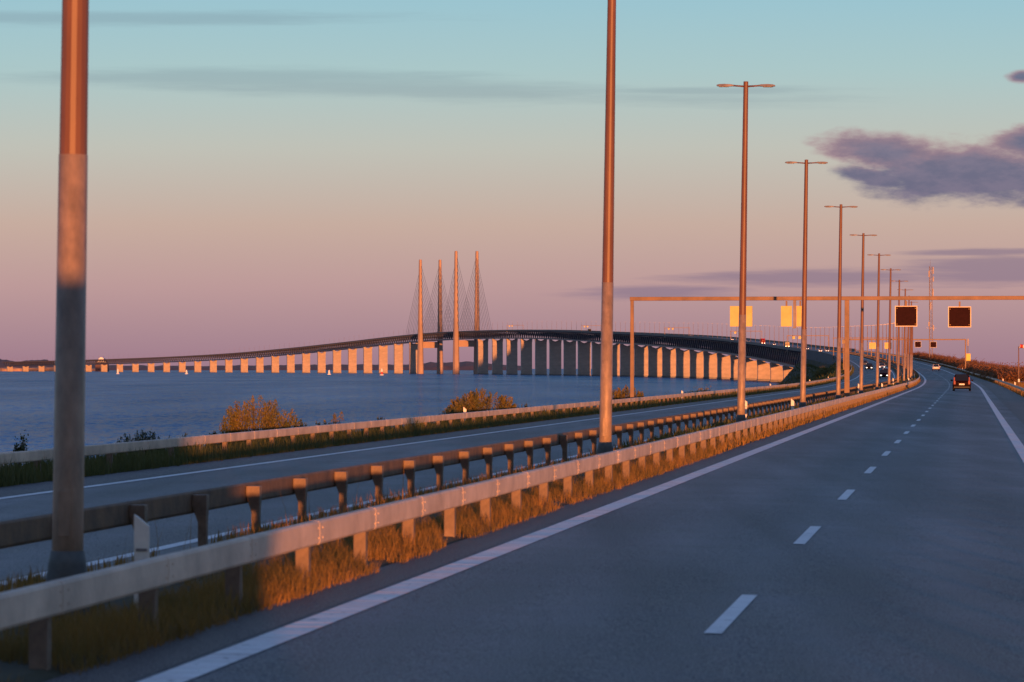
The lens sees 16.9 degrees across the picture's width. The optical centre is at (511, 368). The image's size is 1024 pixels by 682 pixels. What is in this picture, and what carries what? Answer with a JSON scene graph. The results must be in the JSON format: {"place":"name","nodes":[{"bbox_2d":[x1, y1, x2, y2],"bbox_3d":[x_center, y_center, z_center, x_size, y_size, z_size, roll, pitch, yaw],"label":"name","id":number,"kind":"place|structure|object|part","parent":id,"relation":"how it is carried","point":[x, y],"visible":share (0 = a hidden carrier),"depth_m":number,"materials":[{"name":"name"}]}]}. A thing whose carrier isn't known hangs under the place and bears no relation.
{"place":"outdoors","nodes":[
{"label":"outdoors","id":0,"kind":"place"},
{"bbox_2d":[0,359,54,367],"bbox_3d":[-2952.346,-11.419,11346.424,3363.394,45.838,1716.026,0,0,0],"label":"hills","id":1,"kind":"structure","parent":0,"point":[2,365],"depth_m":10745.62,"materials":[{"name":"green plant"}]},
{"bbox_2d":[0,366,94,370],"bbox_3d":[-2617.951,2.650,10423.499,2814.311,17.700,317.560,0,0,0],"label":"shore","id":2,"kind":"structure","parent":0,"point":[34,369],"depth_m":10346.14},
{"bbox_2d":[95,357,108,370],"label":"domed hall","id":3,"kind":"structure","parent":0,"point":[97,367],"depth_m":9690.00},
{"bbox_2d":[88,361,520,369],"bbox_3d":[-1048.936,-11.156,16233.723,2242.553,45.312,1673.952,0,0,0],"label":"hills","id":4,"kind":"structure","parent":0,"point":[466,365],"depth_m":15634.67,"materials":[{"name":"green plant"}]},
{"bbox_2d":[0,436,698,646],"bbox_3d":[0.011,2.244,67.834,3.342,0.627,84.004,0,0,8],"label":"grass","id":5,"kind":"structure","parent":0,"point":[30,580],"depth_m":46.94,"materials":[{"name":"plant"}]},
{"bbox_2d":[0,361,859,496],"bbox_3d":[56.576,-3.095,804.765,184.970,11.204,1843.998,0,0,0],"label":"shoulder","id":6,"kind":"object","parent":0,"point":[45,486],"visible":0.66,"depth_m":101.09},
{"bbox_2d":[0,345,896,590],"bbox_3d":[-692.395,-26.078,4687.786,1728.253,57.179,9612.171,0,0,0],"label":"road","id":7,"kind":"structure","parent":0,"point":[97,545],"depth_m":74.14,"materials":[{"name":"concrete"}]},
{"bbox_2d":[0,357,859,498],"bbox_3d":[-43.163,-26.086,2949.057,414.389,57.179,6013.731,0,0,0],"label":"edge line","id":8,"kind":"object","parent":7,"relation":"on","point":[334,453],"visible":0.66,"depth_m":95.31,"materials":[{"name":"paint"}]},
{"bbox_2d":[0,344,894,585],"bbox_3d":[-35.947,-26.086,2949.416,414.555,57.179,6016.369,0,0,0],"label":"edge line","id":9,"kind":"object","parent":7,"relation":"on","point":[169,546],"visible":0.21,"depth_m":51.31,"materials":[{"name":"paint"}]},
{"bbox_2d":[865,363,873,369],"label":"car","id":10,"kind":"object","parent":7,"relation":"on","point":[868,366],"visible":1,"depth_m":862.93,"materials":[{"name":"black paint"}]},
{"bbox_2d":[879,363,885,368],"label":"car","id":11,"kind":"object","parent":7,"relation":"on","point":[882,365],"visible":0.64,"depth_m":892.93,"materials":[{"name":"silver paint"}]},
{"bbox_2d":[879,370,887,377],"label":"car","id":12,"kind":"object","parent":7,"relation":"on","point":[883,373],"visible":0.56,"depth_m":649.28,"materials":[{"name":"paint"}]},
{"bbox_2d":[83,401,814,585],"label":"grass","id":13,"kind":"structure","parent":0,"point":[309,510],"depth_m":43.06,"materials":[{"name":"plant"}]},
{"bbox_2d":[45,375,923,681],"bbox_3d":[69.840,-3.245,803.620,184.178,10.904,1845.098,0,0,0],"label":"shoulder","id":14,"kind":"object","parent":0,"point":[165,655],"visible":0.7,"depth_m":34.16},
{"bbox_2d":[0,369,1021,465],"bbox_3d":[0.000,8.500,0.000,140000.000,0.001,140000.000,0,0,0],"label":"sea","id":15,"kind":"structure","parent":0,"point":[161,404],"depth_m":1120.82,"materials":[{"name":"blue liquid"}]},
{"bbox_2d":[2,251,855,381],"bbox_3d":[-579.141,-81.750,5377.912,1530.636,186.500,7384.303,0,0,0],"label":"cable stayed bridge","id":16,"kind":"structure","parent":15,"relation":"in","point":[662,360],"depth_m":4579.78,"materials":[{"name":"concrete"}]},
{"bbox_2d":[786,335,828,351],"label":"sign gantry","id":17,"kind":"object","parent":16,"relation":"on","point":[811,335],"visible":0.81,"depth_m":1940.77,"materials":[{"name":"metal"}]},
{"bbox_2d":[0,351,1022,681],"bbox_3d":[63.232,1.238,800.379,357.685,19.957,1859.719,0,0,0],"label":"ground","id":18,"kind":"structure","parent":0,"point":[12,671],"depth_m":34.16,"materials":[{"name":"plant"}]},
{"bbox_2d":[13,430,28,466],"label":"bush","id":19,"kind":"object","parent":18,"relation":"on","point":[22,446],"visible":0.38,"depth_m":83.62,"materials":[{"name":"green plant"}]},
{"bbox_2d":[46,0,90,616],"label":"lamp post","id":20,"kind":"object","parent":18,"relation":"on","point":[67,558],"visible":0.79,"depth_m":30.12,"materials":[{"name":"grey metal"}]},
{"bbox_2d":[134,514,148,606],"bbox_3d":[-3.251,1.744,30.244,0.138,0.926,0.087,0,0,8],"label":"marker post","id":21,"kind":"object","parent":18,"relation":"on","point":[141,539],"visible":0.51,"depth_m":30.21,"materials":[{"name":"white plastic"}]},
{"bbox_2d":[115,430,169,454],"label":"bush","id":22,"kind":"object","parent":18,"relation":"on","point":[139,438],"visible":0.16,"depth_m":97.22,"materials":[{"name":"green plant"}]},
{"bbox_2d":[203,430,236,449],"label":"bush","id":23,"kind":"object","parent":18,"relation":"on","point":[217,443],"visible":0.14,"depth_m":107.80,"materials":[{"name":"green plant"}]},
{"bbox_2d":[214,395,299,444],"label":"bush","id":24,"kind":"object","parent":18,"relation":"on","point":[236,421],"visible":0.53,"depth_m":115.02,"materials":[{"name":"plant"}]},
{"bbox_2d":[287,417,306,435],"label":"bush","id":25,"kind":"object","parent":18,"relation":"on","point":[301,424],"visible":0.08,"depth_m":120.00,"materials":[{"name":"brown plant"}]},
{"bbox_2d":[0,407,599,486],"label":"grass","id":26,"kind":"structure","parent":18,"relation":"on","point":[11,474],"depth_m":99.19,"materials":[{"name":"plant"}]},
{"bbox_2d":[324,411,344,431],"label":"bush","id":27,"kind":"object","parent":18,"relation":"on","point":[333,419],"visible":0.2,"depth_m":129.42,"materials":[{"name":"plant"}]},
{"bbox_2d":[0,364,851,471],"bbox_3d":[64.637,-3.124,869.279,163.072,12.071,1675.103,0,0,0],"label":"guard rail","id":28,"kind":"object","parent":18,"relation":"on","point":[110,449],"visible":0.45,"depth_m":109.89,"materials":[{"name":"metal"}]},
{"bbox_2d":[0,350,901,548],"bbox_3d":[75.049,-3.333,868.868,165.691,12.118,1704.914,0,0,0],"label":"guard rail","id":29,"kind":"object","parent":18,"relation":"on","point":[200,504],"visible":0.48,"depth_m":53.50,"materials":[{"name":"metal"}]},
{"bbox_2d":[439,407,466,421],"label":"bush","id":30,"kind":"object","parent":18,"relation":"on","point":[454,411],"visible":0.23,"depth_m":157.05,"materials":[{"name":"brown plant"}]},
{"bbox_2d":[0,350,919,670],"bbox_3d":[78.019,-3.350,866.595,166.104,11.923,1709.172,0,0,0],"label":"guard rail","id":31,"kind":"object","parent":18,"relation":"on","point":[36,606],"visible":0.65,"depth_m":34.19,"materials":[{"name":"metal"}]},
{"bbox_2d":[441,387,518,419],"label":"bush","id":32,"kind":"object","parent":18,"relation":"on","point":[473,401],"visible":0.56,"depth_m":171.78,"materials":[{"name":"green plant"}]},
{"bbox_2d":[597,0,615,453],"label":"lamp post","id":33,"kind":"object","parent":18,"relation":"on","point":[605,445],"visible":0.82,"depth_m":74.93,"materials":[{"name":"grey metal"}]},
{"bbox_2d":[612,385,643,403],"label":"bush","id":34,"kind":"object","parent":18,"relation":"on","point":[619,395],"visible":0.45,"depth_m":244.83,"materials":[{"name":"green plant"}]},
{"bbox_2d":[678,384,710,397],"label":"bush","id":35,"kind":"object","parent":18,"relation":"on","point":[700,390],"visible":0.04,"depth_m":336.90,"materials":[{"name":"green plant"}]},
{"bbox_2d":[537,362,853,414],"bbox_3d":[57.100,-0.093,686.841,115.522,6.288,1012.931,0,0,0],"label":"grass","id":36,"kind":"structure","parent":18,"relation":"on","point":[648,404],"depth_m":250.37,"materials":[{"name":"plant"}]},
{"bbox_2d":[717,81,774,430],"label":"lamp post","id":37,"kind":"object","parent":18,"relation":"on","point":[740,416],"visible":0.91,"depth_m":119.74,"materials":[{"name":"metal"}]},
{"bbox_2d":[745,400,746,419],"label":"marker post","id":38,"kind":"object","parent":18,"relation":"on","point":[746,409],"visible":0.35,"depth_m":146.18,"materials":[{"name":"white plastic"}]},
{"bbox_2d":[613,374,920,457],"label":"grass","id":39,"kind":"structure","parent":18,"relation":"on","point":[729,444],"depth_m":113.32,"materials":[{"name":"plant"}]},
{"bbox_2d":[785,160,827,407],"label":"lamp post","id":40,"kind":"object","parent":18,"relation":"on","point":[802,403],"visible":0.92,"depth_m":164.55,"materials":[{"name":"grey metal"}]},
{"bbox_2d":[779,359,850,383],"bbox_3d":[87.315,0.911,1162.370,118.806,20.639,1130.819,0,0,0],"label":"grass","id":41,"kind":"structure","parent":18,"relation":"on","point":[830,374],"depth_m":1471.72,"materials":[{"name":"plant"}]},
{"bbox_2d":[812,370,828,376],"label":"bush","id":42,"kind":"object","parent":18,"relation":"on","point":[818,373],"visible":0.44,"depth_m":987.42,"materials":[{"name":"green plant"}]},
{"bbox_2d":[806,349,842,364],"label":"retaining wall","id":43,"kind":"structure","parent":18,"relation":"on","point":[820,356],"depth_m":1479.15,"materials":[{"name":"grey concrete"}]},
{"bbox_2d":[630,296,1023,397],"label":"sign gantry","id":44,"kind":"object","parent":18,"relation":"on","point":[846,357],"visible":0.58,"depth_m":230.29,"materials":[{"name":"metal"}]},
{"bbox_2d":[730,306,751,326],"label":"road sign","id":45,"kind":"object","parent":44,"relation":"attached to","point":[734,316],"visible":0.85,"depth_m":231.45,"materials":[{"name":"metal"}]},
{"bbox_2d":[781,301,791,326],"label":"road sign","id":46,"kind":"object","parent":44,"relation":"attached to","point":[786,315],"visible":1,"depth_m":231.02,"materials":[{"name":"metal"}]},
{"bbox_2d":[796,301,801,325],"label":"road sign","id":47,"kind":"object","parent":44,"relation":"attached to","point":[798,314],"visible":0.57,"depth_m":230.90,"materials":[{"name":"metal"}]},
{"bbox_2d":[895,301,916,326],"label":"road sign","id":48,"kind":"object","parent":44,"relation":"attached to","point":[905,315],"visible":1,"depth_m":229.38,"materials":[{"name":"metal"}]},
{"bbox_2d":[948,301,970,326],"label":"road sign","id":49,"kind":"object","parent":44,"relation":"attached to","point":[959,316],"visible":1,"depth_m":228.91,"materials":[{"name":"metal"}]},
{"bbox_2d":[819,365,834,372],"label":"bush","id":50,"kind":"object","parent":18,"relation":"on","point":[824,369],"visible":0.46,"depth_m":972.40,"materials":[{"name":"plant"}]},
{"bbox_2d":[824,204,857,398],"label":"lamp post","id":51,"kind":"object","parent":18,"relation":"on","point":[838,379],"visible":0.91,"depth_m":209.36,"materials":[{"name":"metal"}]},
{"bbox_2d":[850,233,876,393],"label":"lamp post","id":52,"kind":"object","parent":18,"relation":"on","point":[863,235],"visible":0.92,"depth_m":254.16,"materials":[{"name":"grey metal"}]},
{"bbox_2d":[865,325,869,355],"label":"lamp post","id":53,"kind":"object","parent":18,"relation":"on","point":[867,338],"visible":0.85,"depth_m":1332.81,"materials":[{"name":"grey metal"}]},
{"bbox_2d":[833,338,907,361],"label":"sign gantry","id":54,"kind":"object","parent":18,"relation":"on","point":[871,349],"visible":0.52,"depth_m":1282.78,"materials":[{"name":"metal"}]},
{"bbox_2d":[868,253,889,389],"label":"lamp post","id":55,"kind":"object","parent":18,"relation":"on","point":[877,342],"visible":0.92,"depth_m":298.97,"materials":[{"name":"grey metal"}]},
{"bbox_2d":[886,324,886,361],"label":"lamp post","id":56,"kind":"object","parent":18,"relation":"on","point":[886,341],"visible":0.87,"depth_m":1107.51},
{"bbox_2d":[880,268,900,386],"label":"lamp post","id":57,"kind":"object","parent":18,"relation":"on","point":[889,357],"visible":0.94,"depth_m":343.78,"materials":[{"name":"grey metal"}]},
{"bbox_2d":[893,323,893,363],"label":"lamp post","id":58,"kind":"object","parent":18,"relation":"on","point":[893,343],"visible":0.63,"depth_m":1017.49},
{"bbox_2d":[896,327,896,364],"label":"lamp post","id":59,"kind":"object","parent":18,"relation":"on","point":[896,346],"visible":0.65,"depth_m":972.44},
{"bbox_2d":[892,280,907,384],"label":"lamp post","id":60,"kind":"object","parent":18,"relation":"on","point":[898,340],"visible":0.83,"depth_m":388.58,"materials":[{"name":"grey metal"}]},
{"bbox_2d":[902,327,902,367],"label":"lamp post","id":61,"kind":"object","parent":18,"relation":"on","point":[902,347],"visible":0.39,"depth_m":882.49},
{"bbox_2d":[843,339,965,370],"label":"sign gantry","id":62,"kind":"object","parent":18,"relation":"on","point":[905,346],"visible":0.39,"depth_m":808.80,"materials":[{"name":"metal"}]},
{"bbox_2d":[869,341,875,348],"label":"road sign","id":63,"kind":"object","parent":62,"relation":"attached to","point":[872,345],"visible":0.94,"depth_m":809.94,"materials":[{"name":"metal"}]},
{"bbox_2d":[915,341,920,346],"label":"road sign","id":64,"kind":"object","parent":62,"relation":"attached to","point":[917,343],"visible":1,"depth_m":808.25,"materials":[{"name":"metal"}]},
{"bbox_2d":[930,340,936,347],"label":"road sign","id":65,"kind":"object","parent":62,"relation":"attached to","point":[933,344],"visible":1,"depth_m":807.88,"materials":[{"name":"metal"}]},
{"bbox_2d":[897,289,911,383],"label":"lamp post","id":66,"kind":"object","parent":18,"relation":"on","point":[904,347],"visible":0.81,"depth_m":433.40,"materials":[{"name":"grey metal"}]},
{"bbox_2d":[906,334,906,370],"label":"lamp post","id":67,"kind":"object","parent":18,"relation":"on","point":[906,352],"visible":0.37,"depth_m":792.62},
{"bbox_2d":[906,300,909,382],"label":"lamp post","id":68,"kind":"object","parent":18,"relation":"on","point":[908,351],"visible":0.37,"depth_m":478.23,"materials":[{"name":"metal"}]},
{"bbox_2d":[911,327,912,379],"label":"lamp post","id":69,"kind":"object","parent":18,"relation":"on","point":[912,356],"visible":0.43,"depth_m":567.96,"materials":[{"name":"grey metal"}]},
{"bbox_2d":[909,301,916,380],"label":"lamp post","id":70,"kind":"object","parent":18,"relation":"on","point":[911,302],"visible":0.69,"depth_m":523.10,"materials":[{"name":"metal"}]},
{"bbox_2d":[928,266,933,355],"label":"lattice mast","id":71,"kind":"object","parent":18,"relation":"on","point":[930,304],"visible":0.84,"depth_m":1111.06,"materials":[{"name":"metal"}]},
{"bbox_2d":[857,350,1023,392],"bbox_3d":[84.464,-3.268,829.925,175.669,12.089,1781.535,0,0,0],"label":"guard rail","id":72,"kind":"object","parent":18,"relation":"on","point":[1007,384],"visible":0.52,"depth_m":671.82,"materials":[{"name":"metal"}]},
{"bbox_2d":[909,358,1023,396],"bbox_3d":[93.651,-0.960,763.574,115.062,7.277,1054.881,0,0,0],"label":"grass","id":73,"kind":"structure","parent":18,"relation":"on","point":[1014,389],"depth_m":452.21,"materials":[{"name":"plant"}]},
{"bbox_2d":[957,360,978,368],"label":"bush","id":74,"kind":"object","parent":18,"relation":"on","point":[961,365],"visible":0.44,"depth_m":824.75,"materials":[{"name":"brown plant"}]},
{"bbox_2d":[966,339,970,362],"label":"roadside cabinet","id":75,"kind":"object","parent":18,"relation":"on","point":[968,357],"visible":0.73,"depth_m":822.13,"materials":[{"name":"metal"}]},
{"bbox_2d":[966,361,991,370],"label":"bush","id":76,"kind":"object","parent":18,"relation":"on","point":[969,366],"visible":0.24,"depth_m":735.10,"materials":[{"name":"brown plant"}]},
{"bbox_2d":[984,362,1021,376],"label":"bush","id":77,"kind":"object","parent":18,"relation":"on","point":[989,369],"visible":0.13,"depth_m":575.85,"materials":[{"name":"brown plant"}]},
{"bbox_2d":[989,362,1023,375],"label":"bush","id":78,"kind":"object","parent":18,"relation":"on","point":[993,369],"visible":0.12,"depth_m":549.15,"materials":[{"name":"brown plant"}]},
{"bbox_2d":[991,362,1023,381],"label":"bush","id":79,"kind":"object","parent":18,"relation":"on","point":[998,369],"visible":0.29,"depth_m":522.72,"materials":[{"name":"brown plant"}]},
{"bbox_2d":[995,364,1023,382],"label":"bush","id":80,"kind":"object","parent":18,"relation":"on","point":[1013,373],"visible":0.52,"depth_m":517.60,"materials":[{"name":"brown plant"}]},
{"bbox_2d":[996,367,1023,382],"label":"bush","id":81,"kind":"object","parent":18,"relation":"on","point":[1010,376],"visible":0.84,"depth_m":513.17,"materials":[{"name":"brown plant"}]},
{"bbox_2d":[1018,344,1023,385],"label":"windsock","id":82,"kind":"object","parent":18,"relation":"on","point":[1021,346],"visible":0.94,"depth_m":395.00,"materials":[{"name":"metal"}]},
{"bbox_2d":[0,0,1023,368],"label":"sky","id":83,"kind":"structure","parent":0,"point":[268,173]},
{"bbox_2d":[131,336,1023,681],"bbox_3d":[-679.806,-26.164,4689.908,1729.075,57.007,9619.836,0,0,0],"label":"road","id":84,"kind":"structure","parent":0,"point":[905,562],"depth_m":35.63,"materials":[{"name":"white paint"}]},
{"bbox_2d":[138,341,925,681],"bbox_3d":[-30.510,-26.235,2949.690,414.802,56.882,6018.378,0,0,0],"label":"edge line","id":85,"kind":"object","parent":84,"relation":"on","point":[204,665],"visible":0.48,"depth_m":34.10,"materials":[{"name":"paint"}]},
{"bbox_2d":[704,366,949,632],"bbox_3d":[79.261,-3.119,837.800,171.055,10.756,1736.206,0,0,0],"label":"lane line","id":86,"kind":"object","parent":84,"relation":"on","point":[729,615],"visible":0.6,"depth_m":33.16,"materials":[{"name":"paint"}]},
{"bbox_2d":[702,336,1023,461],"bbox_3d":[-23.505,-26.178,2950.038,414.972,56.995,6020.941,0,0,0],"label":"edge line","id":87,"kind":"object","parent":84,"relation":"on","point":[1016,442],"visible":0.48,"depth_m":132.46,"materials":[{"name":"paint"}]},
{"bbox_2d":[931,364,939,370],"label":"car","id":88,"kind":"object","parent":84,"relation":"on","point":[935,366],"visible":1,"depth_m":821.51,"materials":[{"name":"white paint"}]},
{"bbox_2d":[951,374,972,390],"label":"car","id":89,"kind":"object","parent":84,"relation":"on","point":[961,381],"visible":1,"depth_m":346.14,"materials":[{"name":"paint"}]},
{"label":"rear window","id":90,"kind":"part","parent":89,"relation":"part of","materials":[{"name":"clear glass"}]},
{"bbox_2d":[855,351,1023,423],"bbox_3d":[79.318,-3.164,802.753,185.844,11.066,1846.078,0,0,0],"label":"shoulder","id":91,"kind":"object","parent":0,"point":[1012,401],"visible":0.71,"depth_m":298.46}
]}

